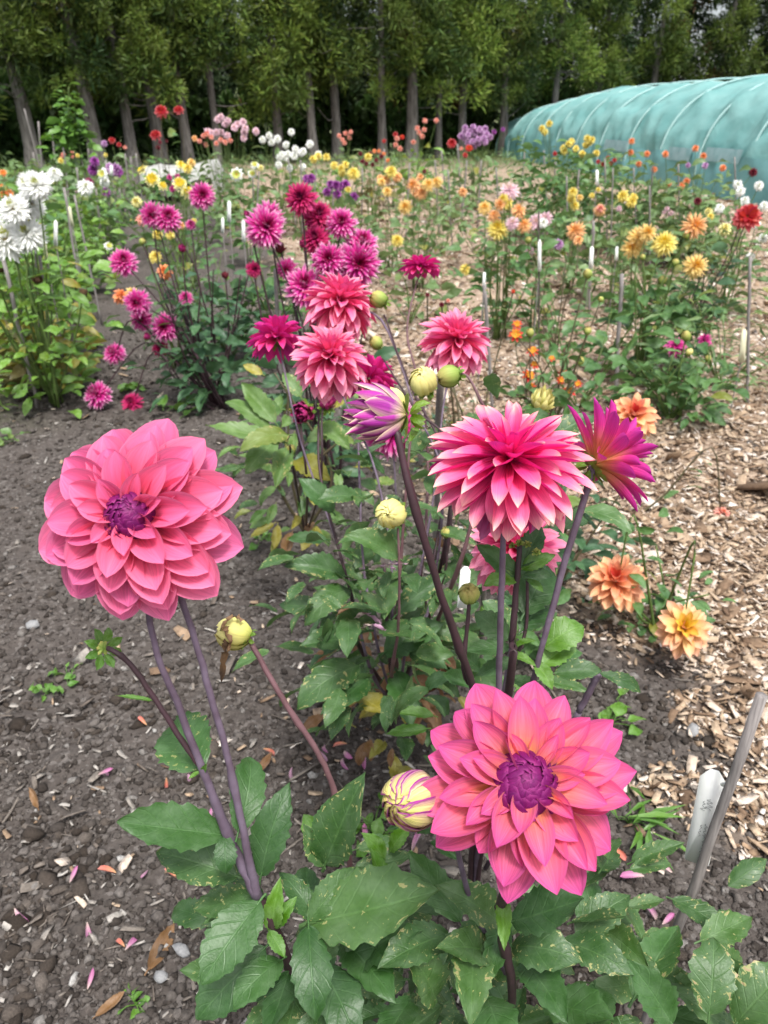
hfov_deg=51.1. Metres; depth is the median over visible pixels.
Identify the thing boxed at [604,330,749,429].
dahlia plant
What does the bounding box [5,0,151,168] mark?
conifer tree
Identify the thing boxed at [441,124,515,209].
dahlia plant
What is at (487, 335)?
plant stake
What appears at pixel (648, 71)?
conifer tree
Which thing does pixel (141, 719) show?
fallen petal
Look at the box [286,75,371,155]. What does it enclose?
undergrowth shrub
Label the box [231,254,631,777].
dahlia plant
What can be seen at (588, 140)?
dahlia plant
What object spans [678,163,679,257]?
plant stake
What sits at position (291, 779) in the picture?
straw litter
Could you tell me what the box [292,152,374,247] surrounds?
dahlia plant
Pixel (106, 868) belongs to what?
fallen petal
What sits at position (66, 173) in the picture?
plant stake
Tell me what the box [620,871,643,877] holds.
fallen petal
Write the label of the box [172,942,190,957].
stone
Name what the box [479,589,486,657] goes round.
plant stake
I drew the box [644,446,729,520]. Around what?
dahlia plant
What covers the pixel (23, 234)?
dahlia plant
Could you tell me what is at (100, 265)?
dahlia plant
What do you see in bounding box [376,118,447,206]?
dahlia plant
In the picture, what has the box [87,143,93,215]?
plant stake
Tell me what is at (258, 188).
plant stake
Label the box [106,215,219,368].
dahlia plant
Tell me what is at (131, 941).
fallen petal
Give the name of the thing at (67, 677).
weed
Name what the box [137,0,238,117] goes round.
conifer tree
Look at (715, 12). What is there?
sky
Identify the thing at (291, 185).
plant stake
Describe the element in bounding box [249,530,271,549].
weed
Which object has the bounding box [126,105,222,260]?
dahlia plant
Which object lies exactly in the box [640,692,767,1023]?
plant stake
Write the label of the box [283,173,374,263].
dahlia plant
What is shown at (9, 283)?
plant stake
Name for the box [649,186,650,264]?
plant stake
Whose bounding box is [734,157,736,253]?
plant stake
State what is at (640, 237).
dahlia plant
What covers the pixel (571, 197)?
dahlia plant
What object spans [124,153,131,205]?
plant stake
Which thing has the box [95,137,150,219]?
dahlia plant
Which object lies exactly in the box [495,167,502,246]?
plant stake
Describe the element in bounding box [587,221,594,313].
plant stake
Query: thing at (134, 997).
weed
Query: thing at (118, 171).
dahlia plant
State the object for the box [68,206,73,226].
plant label
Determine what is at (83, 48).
conifer tree
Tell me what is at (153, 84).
conifer tree
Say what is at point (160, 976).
stone
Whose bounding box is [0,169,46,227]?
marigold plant
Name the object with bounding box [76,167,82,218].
plant stake
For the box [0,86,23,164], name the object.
undergrowth shrub
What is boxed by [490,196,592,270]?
dahlia plant
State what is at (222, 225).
plant label
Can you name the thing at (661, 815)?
weed
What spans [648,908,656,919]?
fallen petal
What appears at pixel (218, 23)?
conifer tree
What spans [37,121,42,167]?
plant stake
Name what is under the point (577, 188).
plant stake
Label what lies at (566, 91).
undergrowth shrub
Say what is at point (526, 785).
dahlia plant
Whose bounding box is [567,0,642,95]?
conifer tree
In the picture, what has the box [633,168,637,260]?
plant stake
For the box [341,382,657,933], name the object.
dahlia plant
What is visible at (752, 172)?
dahlia plant
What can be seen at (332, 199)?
plant stake
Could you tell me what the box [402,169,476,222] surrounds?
dahlia plant
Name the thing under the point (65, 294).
plant stake
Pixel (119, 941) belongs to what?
fallen petal
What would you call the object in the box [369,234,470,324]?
dahlia plant
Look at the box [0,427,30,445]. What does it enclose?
weed
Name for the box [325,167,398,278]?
dahlia plant
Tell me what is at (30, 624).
stone
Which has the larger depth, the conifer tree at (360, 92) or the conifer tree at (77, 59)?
the conifer tree at (360, 92)
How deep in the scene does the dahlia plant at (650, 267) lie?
6.91 m
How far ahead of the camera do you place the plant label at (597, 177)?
7.96 m
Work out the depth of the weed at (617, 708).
2.13 m
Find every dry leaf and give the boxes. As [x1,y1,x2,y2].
[29,787,38,810]
[92,991,124,1018]
[144,923,173,975]
[260,752,271,768]
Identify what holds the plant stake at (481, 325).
on the ground at (160, 627)
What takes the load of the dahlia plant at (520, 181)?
on the ground at (160, 627)
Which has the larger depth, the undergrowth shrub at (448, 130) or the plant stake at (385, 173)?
the undergrowth shrub at (448, 130)
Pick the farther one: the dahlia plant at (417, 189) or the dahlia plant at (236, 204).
the dahlia plant at (236, 204)
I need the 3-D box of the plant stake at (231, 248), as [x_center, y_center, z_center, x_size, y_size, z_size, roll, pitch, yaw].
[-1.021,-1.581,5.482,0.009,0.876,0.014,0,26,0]
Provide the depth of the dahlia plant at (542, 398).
2.25 m
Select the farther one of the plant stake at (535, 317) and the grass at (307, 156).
the grass at (307, 156)
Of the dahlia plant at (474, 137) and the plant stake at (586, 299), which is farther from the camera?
the dahlia plant at (474, 137)
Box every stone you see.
[26,620,39,628]
[153,970,167,983]
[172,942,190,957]
[686,722,698,736]
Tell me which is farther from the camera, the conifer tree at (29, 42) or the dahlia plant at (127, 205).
the conifer tree at (29, 42)
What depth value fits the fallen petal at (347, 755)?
2.01 m
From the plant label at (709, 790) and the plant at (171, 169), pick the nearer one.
the plant label at (709, 790)
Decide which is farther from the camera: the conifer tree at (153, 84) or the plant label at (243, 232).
the conifer tree at (153, 84)
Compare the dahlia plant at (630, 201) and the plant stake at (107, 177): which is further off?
the plant stake at (107, 177)
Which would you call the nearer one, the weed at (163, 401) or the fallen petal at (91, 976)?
the fallen petal at (91, 976)
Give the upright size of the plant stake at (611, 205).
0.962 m
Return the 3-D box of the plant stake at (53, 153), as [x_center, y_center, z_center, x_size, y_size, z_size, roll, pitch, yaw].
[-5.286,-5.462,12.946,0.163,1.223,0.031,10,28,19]
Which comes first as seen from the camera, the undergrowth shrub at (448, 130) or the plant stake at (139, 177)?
the plant stake at (139, 177)
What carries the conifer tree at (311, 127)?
on the ground at (160, 627)
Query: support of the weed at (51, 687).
on the ground at (160, 627)
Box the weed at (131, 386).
[117,381,146,391]
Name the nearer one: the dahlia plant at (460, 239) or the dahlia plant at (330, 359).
the dahlia plant at (330, 359)
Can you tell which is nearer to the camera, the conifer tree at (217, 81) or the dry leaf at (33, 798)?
the dry leaf at (33, 798)
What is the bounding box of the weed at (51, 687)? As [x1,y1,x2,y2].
[28,681,63,701]
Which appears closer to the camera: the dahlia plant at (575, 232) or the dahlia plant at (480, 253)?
the dahlia plant at (575, 232)
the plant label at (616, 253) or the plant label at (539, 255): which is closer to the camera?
the plant label at (539, 255)
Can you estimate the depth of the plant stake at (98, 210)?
8.95 m
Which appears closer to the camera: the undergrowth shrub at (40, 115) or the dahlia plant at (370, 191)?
the dahlia plant at (370, 191)
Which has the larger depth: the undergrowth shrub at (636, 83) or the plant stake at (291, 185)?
the undergrowth shrub at (636, 83)
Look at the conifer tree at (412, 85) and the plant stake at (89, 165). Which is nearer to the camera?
the plant stake at (89, 165)
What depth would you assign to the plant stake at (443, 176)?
12.02 m
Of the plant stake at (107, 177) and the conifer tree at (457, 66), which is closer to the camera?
the plant stake at (107, 177)
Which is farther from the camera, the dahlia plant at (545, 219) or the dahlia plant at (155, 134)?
the dahlia plant at (155, 134)
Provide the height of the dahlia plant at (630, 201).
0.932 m
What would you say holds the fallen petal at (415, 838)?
on the ground at (160, 627)
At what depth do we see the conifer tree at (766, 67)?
36.30 m
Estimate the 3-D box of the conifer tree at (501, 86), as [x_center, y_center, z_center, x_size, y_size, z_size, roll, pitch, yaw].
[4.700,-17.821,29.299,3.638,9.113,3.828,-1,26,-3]
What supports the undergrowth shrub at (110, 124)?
on the ground at (160, 627)
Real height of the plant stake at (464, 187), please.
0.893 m
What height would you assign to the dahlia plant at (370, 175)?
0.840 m
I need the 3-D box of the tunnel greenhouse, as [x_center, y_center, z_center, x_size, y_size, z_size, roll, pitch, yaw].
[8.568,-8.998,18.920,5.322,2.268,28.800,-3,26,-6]
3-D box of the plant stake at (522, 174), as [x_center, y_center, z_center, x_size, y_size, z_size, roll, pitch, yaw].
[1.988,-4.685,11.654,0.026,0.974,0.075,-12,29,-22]
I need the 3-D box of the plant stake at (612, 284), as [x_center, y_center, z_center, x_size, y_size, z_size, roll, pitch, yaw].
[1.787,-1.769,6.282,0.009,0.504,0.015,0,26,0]
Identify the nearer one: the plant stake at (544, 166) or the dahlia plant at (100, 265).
the dahlia plant at (100, 265)
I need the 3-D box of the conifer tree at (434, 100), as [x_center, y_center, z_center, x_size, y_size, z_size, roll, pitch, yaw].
[1.334,-20.189,33.934,4.429,9.250,4.503,1,26,2]
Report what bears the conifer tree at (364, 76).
on the ground at (160, 627)
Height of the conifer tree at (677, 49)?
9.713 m
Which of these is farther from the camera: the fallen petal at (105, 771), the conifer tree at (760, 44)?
the conifer tree at (760, 44)
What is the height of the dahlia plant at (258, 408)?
0.780 m
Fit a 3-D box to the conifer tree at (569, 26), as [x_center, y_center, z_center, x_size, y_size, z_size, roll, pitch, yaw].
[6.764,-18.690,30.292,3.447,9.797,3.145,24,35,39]
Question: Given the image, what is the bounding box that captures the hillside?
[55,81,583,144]
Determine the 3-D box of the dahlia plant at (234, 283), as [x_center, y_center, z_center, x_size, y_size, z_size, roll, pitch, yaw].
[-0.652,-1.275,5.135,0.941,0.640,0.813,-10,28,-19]
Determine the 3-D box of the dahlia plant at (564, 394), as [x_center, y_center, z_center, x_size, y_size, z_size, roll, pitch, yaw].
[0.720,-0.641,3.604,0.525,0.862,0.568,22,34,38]
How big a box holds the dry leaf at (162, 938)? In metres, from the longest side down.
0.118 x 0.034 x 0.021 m
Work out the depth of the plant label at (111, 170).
8.76 m
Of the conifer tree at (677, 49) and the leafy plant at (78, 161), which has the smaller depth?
the leafy plant at (78, 161)
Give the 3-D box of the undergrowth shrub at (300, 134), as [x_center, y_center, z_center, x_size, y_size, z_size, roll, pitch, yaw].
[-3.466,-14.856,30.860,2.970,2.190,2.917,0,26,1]
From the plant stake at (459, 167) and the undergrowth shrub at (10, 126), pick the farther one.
the undergrowth shrub at (10, 126)
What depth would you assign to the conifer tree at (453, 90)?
34.20 m
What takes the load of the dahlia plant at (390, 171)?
on the ground at (160, 627)
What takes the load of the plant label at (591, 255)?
attached to the plant stake at (586, 299)
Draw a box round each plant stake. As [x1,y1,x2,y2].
[1,260,38,408]
[24,109,49,202]
[34,248,44,390]
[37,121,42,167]
[38,256,50,341]
[47,264,67,374]
[52,141,56,184]
[56,249,79,376]
[62,147,69,201]
[63,187,81,288]
[72,227,83,288]
[73,195,102,325]
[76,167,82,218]
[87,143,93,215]
[95,189,103,255]
[105,160,110,227]
[119,188,124,249]
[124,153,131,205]
[130,157,137,207]
[135,153,143,206]
[223,233,231,331]
[229,222,234,278]
[244,243,253,361]
[255,170,259,246]
[273,268,285,447]
[288,159,295,226]
[300,160,302,233]
[332,188,333,234]
[361,168,362,227]
[383,149,389,215]
[405,163,409,236]
[433,377,443,558]
[434,160,439,232]
[441,150,447,217]
[447,169,452,244]
[457,144,461,211]
[460,160,467,223]
[477,160,481,227]
[478,295,483,383]
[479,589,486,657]
[483,285,493,407]
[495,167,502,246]
[519,152,524,202]
[531,286,537,362]
[538,211,539,362]
[543,150,546,195]
[566,176,568,256]
[573,169,579,249]
[583,269,590,327]
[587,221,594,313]
[604,158,607,254]
[608,261,615,314]
[609,168,613,262]
[613,273,623,392]
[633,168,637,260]
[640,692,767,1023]
[646,168,652,262]
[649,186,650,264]
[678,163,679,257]
[730,363,740,408]
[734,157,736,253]
[745,256,751,402]
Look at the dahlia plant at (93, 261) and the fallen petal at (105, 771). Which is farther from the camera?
the dahlia plant at (93, 261)
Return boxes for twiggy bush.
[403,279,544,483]
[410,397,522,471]
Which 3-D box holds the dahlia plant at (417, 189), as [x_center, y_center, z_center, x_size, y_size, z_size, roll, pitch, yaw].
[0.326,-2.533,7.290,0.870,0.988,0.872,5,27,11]
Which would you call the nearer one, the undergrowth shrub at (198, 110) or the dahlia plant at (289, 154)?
the dahlia plant at (289, 154)
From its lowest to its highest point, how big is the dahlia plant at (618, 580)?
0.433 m
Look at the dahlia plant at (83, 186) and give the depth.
7.70 m
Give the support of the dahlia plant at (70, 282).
on the ground at (160, 627)
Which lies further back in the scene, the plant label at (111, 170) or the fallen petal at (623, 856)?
the plant label at (111, 170)
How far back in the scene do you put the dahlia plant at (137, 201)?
5.69 m
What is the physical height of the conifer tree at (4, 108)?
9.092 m
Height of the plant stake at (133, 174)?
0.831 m
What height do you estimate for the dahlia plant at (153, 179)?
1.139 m
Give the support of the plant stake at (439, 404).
on the ground at (160, 627)
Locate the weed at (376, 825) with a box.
[301,792,393,857]
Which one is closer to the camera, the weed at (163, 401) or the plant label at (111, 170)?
the weed at (163, 401)
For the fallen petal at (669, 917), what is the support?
on the ground at (160, 627)
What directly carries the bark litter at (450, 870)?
on the ground at (160, 627)
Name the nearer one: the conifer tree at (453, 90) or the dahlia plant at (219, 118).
the dahlia plant at (219, 118)
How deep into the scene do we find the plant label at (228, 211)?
5.27 m
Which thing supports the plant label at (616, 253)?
attached to the plant stake at (612, 284)
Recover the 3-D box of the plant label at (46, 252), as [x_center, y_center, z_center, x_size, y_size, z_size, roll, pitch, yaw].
[-1.904,-1.453,4.524,0.029,0.116,0.003,0,26,0]
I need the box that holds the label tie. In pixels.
[720,782,742,786]
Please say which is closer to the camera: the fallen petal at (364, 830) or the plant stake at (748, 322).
the fallen petal at (364, 830)
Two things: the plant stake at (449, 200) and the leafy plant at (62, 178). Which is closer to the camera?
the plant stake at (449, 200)
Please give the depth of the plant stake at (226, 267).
5.34 m
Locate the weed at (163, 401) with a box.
[156,393,195,418]
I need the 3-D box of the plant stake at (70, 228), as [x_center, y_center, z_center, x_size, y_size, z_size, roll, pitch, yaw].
[-2.227,-1.810,5.815,0.027,1.000,0.052,-9,28,-17]
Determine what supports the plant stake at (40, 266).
on the ground at (160, 627)
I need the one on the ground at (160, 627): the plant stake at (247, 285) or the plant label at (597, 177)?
the plant stake at (247, 285)
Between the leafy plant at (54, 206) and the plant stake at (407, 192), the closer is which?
the leafy plant at (54, 206)
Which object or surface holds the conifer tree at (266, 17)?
on the ground at (160, 627)
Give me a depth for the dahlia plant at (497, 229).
5.43 m
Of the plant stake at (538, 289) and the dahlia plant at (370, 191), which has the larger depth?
the dahlia plant at (370, 191)
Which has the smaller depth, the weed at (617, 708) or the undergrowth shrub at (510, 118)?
the weed at (617, 708)
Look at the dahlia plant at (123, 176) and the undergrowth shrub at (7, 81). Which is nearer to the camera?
the dahlia plant at (123, 176)
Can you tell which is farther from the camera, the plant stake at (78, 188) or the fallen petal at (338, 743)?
the plant stake at (78, 188)
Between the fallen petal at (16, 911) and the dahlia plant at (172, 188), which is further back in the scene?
the dahlia plant at (172, 188)
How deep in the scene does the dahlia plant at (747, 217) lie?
4.68 m
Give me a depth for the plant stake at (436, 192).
10.27 m
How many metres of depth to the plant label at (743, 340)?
4.15 m
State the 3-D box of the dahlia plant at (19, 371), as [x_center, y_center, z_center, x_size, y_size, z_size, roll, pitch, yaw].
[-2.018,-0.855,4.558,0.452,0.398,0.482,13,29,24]
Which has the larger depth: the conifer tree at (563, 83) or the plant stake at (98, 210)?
the conifer tree at (563, 83)
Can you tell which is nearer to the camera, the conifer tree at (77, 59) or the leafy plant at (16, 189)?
the leafy plant at (16, 189)
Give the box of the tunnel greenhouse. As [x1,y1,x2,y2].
[495,74,767,204]
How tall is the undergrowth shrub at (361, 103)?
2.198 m
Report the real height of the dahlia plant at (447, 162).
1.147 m
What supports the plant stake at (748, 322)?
on the ground at (160, 627)
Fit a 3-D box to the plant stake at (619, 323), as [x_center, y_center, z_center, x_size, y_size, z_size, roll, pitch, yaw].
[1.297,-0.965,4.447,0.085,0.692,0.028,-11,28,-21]
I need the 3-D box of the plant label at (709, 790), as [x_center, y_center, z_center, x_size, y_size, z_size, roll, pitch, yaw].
[0.406,0.386,1.015,0.034,0.145,0.017,12,29,23]
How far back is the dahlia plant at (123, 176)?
13.92 m
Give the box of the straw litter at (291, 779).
[1,277,740,975]
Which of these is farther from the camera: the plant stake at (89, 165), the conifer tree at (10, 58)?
the conifer tree at (10, 58)
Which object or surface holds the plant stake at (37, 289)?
on the ground at (160, 627)
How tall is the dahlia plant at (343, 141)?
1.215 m
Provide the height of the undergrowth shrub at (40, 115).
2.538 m
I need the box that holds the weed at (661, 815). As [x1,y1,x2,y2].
[610,786,685,870]
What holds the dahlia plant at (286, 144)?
on the ground at (160, 627)
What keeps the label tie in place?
attached to the plant stake at (744, 744)
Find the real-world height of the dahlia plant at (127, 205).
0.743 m
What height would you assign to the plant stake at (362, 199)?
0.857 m
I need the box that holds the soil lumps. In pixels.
[0,345,761,1023]
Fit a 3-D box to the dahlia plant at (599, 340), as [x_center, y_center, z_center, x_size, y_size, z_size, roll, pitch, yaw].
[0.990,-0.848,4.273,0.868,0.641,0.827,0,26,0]
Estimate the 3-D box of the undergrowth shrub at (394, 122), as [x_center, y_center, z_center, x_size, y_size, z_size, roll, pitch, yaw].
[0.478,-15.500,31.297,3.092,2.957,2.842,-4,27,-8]
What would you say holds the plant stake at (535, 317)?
on the ground at (160, 627)
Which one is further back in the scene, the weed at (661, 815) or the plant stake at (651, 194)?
the plant stake at (651, 194)
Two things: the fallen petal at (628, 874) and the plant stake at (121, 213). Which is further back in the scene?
the plant stake at (121, 213)
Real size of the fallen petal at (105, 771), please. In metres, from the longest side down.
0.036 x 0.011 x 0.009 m
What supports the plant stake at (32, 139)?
on the ground at (160, 627)
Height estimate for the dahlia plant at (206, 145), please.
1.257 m
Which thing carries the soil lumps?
on the ground at (160, 627)
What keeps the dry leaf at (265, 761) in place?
on the ground at (160, 627)
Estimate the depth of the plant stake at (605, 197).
8.90 m
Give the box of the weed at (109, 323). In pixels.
[102,320,131,326]
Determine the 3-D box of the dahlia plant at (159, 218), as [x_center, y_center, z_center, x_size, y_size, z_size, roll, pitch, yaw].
[-1.090,-1.088,4.208,1.150,1.208,0.656,0,26,0]
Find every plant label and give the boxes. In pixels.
[43,243,48,263]
[54,220,57,245]
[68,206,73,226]
[110,165,112,175]
[221,218,223,232]
[227,201,230,221]
[241,220,245,242]
[457,566,470,608]
[482,272,485,287]
[538,239,540,270]
[589,246,593,268]
[596,170,598,185]
[615,246,617,260]
[684,769,724,865]
[739,329,746,362]
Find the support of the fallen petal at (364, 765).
on the ground at (160, 627)
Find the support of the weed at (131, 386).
on the ground at (160, 627)
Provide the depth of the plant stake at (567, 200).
8.44 m
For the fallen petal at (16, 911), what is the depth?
1.61 m
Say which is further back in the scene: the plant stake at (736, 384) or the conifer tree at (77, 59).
the conifer tree at (77, 59)
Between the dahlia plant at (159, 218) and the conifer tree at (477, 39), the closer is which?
the dahlia plant at (159, 218)
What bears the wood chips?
on the ground at (160, 627)
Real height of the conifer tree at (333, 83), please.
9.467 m
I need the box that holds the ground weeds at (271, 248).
[0,167,752,331]
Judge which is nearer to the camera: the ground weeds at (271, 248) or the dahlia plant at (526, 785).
the dahlia plant at (526, 785)
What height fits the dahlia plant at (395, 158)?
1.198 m
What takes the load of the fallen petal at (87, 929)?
on the ground at (160, 627)
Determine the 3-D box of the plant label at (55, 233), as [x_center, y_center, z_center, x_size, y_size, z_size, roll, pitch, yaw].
[-1.790,-1.518,4.381,0.046,0.139,0.011,0,26,0]
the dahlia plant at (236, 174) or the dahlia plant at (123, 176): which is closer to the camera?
the dahlia plant at (236, 174)
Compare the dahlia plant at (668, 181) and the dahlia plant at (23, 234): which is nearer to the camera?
the dahlia plant at (23, 234)
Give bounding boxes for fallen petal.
[14,908,27,919]
[69,866,77,881]
[85,922,91,936]
[87,968,93,988]
[98,768,112,774]
[98,865,115,872]
[116,938,124,946]
[125,937,136,949]
[138,716,146,724]
[263,748,274,755]
[333,742,346,746]
[340,758,347,769]
[343,751,352,758]
[362,757,365,769]
[362,823,367,832]
[411,832,420,850]
[617,849,626,860]
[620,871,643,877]
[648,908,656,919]
[662,913,674,924]
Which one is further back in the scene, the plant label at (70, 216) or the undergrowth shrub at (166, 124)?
the undergrowth shrub at (166, 124)
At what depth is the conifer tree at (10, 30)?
27.74 m
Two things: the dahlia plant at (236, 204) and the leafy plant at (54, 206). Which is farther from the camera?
the dahlia plant at (236, 204)
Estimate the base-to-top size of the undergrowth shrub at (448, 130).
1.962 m
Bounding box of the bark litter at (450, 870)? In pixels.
[0,264,767,1023]
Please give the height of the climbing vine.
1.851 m
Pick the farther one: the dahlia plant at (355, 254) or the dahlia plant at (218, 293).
the dahlia plant at (218, 293)
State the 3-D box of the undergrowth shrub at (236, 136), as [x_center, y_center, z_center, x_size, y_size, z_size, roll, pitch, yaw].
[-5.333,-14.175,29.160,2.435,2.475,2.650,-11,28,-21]
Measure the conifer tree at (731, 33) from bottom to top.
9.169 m
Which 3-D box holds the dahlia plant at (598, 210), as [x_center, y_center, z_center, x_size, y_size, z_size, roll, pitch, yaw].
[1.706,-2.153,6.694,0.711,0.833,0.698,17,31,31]
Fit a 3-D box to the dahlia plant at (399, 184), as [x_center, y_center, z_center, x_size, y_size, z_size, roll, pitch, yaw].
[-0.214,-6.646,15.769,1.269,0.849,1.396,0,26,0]
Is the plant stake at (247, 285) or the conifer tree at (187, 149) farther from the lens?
the conifer tree at (187, 149)
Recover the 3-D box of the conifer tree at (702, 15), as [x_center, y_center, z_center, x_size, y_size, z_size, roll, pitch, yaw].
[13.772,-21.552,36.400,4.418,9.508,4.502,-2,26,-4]
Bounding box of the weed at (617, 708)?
[598,688,646,735]
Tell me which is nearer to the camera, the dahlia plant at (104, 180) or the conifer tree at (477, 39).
the dahlia plant at (104, 180)
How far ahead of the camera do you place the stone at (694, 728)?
2.11 m
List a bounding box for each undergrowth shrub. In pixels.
[0,57,57,164]
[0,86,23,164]
[25,82,87,162]
[67,54,152,162]
[145,109,196,159]
[173,93,244,159]
[212,84,268,158]
[261,98,330,156]
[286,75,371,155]
[346,98,376,153]
[362,77,432,153]
[421,101,457,154]
[445,92,499,154]
[491,104,531,150]
[529,77,577,110]
[595,78,640,92]
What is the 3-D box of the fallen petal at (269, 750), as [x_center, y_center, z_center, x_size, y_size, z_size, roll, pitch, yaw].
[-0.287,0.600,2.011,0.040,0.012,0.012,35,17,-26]
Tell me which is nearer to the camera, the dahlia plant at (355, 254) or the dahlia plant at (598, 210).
the dahlia plant at (355, 254)
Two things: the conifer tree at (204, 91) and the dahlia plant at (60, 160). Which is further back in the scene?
the conifer tree at (204, 91)
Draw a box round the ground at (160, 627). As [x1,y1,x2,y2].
[0,145,767,1023]
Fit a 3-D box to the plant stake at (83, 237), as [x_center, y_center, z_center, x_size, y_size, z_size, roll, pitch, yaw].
[-2.172,-1.830,5.917,0.069,0.942,0.020,-16,31,-29]
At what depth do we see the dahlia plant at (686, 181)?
8.26 m
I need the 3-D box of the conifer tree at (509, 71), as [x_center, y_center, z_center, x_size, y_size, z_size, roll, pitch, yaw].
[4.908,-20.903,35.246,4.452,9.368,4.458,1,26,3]
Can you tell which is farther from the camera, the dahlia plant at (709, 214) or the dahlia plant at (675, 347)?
the dahlia plant at (709, 214)
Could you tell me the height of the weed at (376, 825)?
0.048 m
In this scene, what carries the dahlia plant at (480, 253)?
on the ground at (160, 627)
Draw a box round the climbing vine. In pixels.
[35,82,102,225]
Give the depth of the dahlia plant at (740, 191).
6.17 m
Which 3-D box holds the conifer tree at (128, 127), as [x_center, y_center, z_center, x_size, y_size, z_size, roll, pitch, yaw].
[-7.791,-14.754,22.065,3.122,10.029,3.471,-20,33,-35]
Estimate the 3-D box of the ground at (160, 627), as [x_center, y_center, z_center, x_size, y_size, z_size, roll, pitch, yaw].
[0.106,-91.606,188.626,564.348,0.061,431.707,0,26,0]
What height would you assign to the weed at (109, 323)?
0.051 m
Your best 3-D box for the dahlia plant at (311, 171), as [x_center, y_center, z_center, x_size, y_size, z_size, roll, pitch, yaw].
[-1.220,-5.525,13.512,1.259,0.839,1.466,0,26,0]
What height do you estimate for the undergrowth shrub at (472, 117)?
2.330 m
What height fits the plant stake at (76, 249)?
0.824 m
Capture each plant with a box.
[0,154,90,227]
[0,161,87,223]
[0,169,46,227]
[0,169,122,418]
[0,176,125,310]
[0,183,83,267]
[0,206,108,393]
[0,222,99,319]
[0,244,112,356]
[0,324,66,391]
[6,151,126,210]
[38,418,459,1023]
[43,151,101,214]
[43,167,123,274]
[47,229,121,293]
[52,153,124,228]
[65,169,127,259]
[72,141,138,251]
[77,188,233,260]
[83,181,284,415]
[87,154,166,202]
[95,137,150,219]
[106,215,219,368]
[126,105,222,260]
[131,196,231,328]
[137,158,216,293]
[137,159,227,196]
[146,253,296,364]
[159,180,252,244]
[161,173,223,287]
[179,131,263,231]
[200,113,274,219]
[205,363,411,550]
[210,264,369,353]
[224,161,295,263]
[231,128,326,223]
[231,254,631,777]
[235,180,400,514]
[257,141,330,233]
[278,159,347,201]
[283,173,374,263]
[290,681,767,1023]
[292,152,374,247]
[311,163,384,222]
[320,130,371,198]
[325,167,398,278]
[331,149,410,234]
[340,152,405,196]
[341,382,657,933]
[362,165,436,271]
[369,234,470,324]
[370,132,416,206]
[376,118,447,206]
[380,176,467,290]
[400,191,497,253]
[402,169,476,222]
[414,138,490,219]
[434,197,535,270]
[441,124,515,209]
[447,182,559,340]
[470,173,539,235]
[477,119,637,237]
[487,212,594,336]
[489,283,674,407]
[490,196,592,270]
[493,384,579,663]
[500,269,627,432]
[504,392,660,611]
[513,148,668,248]
[514,221,596,351]
[532,187,610,289]
[548,204,635,300]
[573,190,677,313]
[575,212,727,393]
[582,138,710,254]
[587,214,717,297]
[587,507,735,659]
[603,145,751,263]
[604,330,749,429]
[622,162,767,278]
[624,286,767,401]
[634,203,762,368]
[641,197,746,312]
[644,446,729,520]
[666,180,767,315]
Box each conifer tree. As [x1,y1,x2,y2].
[0,0,39,158]
[0,0,70,168]
[0,0,74,87]
[0,94,13,119]
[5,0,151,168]
[43,4,140,92]
[52,0,170,168]
[95,0,199,164]
[105,1,194,153]
[121,0,218,163]
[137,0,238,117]
[144,0,266,163]
[171,0,263,103]
[222,0,321,163]
[242,0,321,131]
[257,0,364,162]
[274,0,377,152]
[283,0,375,161]
[337,1,404,106]
[340,0,429,160]
[363,0,458,159]
[387,6,453,127]
[390,0,493,158]
[422,3,510,127]
[434,0,518,157]
[455,0,532,149]
[467,0,556,156]
[495,0,586,121]
[520,0,610,107]
[551,0,632,93]
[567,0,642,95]
[607,0,680,85]
[618,0,694,87]
[642,0,725,85]
[668,0,767,82]
[703,0,767,77]
[750,6,767,72]
[762,22,767,73]
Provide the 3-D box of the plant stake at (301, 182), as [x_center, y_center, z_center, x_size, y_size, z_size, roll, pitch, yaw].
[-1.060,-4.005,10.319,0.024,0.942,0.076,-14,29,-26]
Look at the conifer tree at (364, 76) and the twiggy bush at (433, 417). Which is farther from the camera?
the conifer tree at (364, 76)
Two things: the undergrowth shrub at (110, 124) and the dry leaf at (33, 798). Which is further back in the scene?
the undergrowth shrub at (110, 124)
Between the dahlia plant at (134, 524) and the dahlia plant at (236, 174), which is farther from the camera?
the dahlia plant at (236, 174)
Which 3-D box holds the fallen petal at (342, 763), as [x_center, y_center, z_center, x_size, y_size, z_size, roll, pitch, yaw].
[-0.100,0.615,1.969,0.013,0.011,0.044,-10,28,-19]
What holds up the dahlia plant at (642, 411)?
on the ground at (160, 627)
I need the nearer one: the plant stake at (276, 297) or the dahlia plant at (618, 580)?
the dahlia plant at (618, 580)
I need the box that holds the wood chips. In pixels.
[2,188,767,908]
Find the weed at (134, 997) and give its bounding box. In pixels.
[117,983,149,1018]
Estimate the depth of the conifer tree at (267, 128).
32.05 m
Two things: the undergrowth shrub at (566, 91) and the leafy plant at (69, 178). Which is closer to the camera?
the leafy plant at (69, 178)
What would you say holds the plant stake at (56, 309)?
on the ground at (160, 627)
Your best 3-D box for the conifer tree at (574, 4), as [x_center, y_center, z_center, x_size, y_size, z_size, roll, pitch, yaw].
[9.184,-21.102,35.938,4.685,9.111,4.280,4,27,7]
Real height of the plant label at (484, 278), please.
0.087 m
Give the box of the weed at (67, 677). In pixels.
[46,662,81,686]
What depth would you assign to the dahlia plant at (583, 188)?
9.37 m
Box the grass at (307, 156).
[0,146,734,216]
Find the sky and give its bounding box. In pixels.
[212,0,764,80]

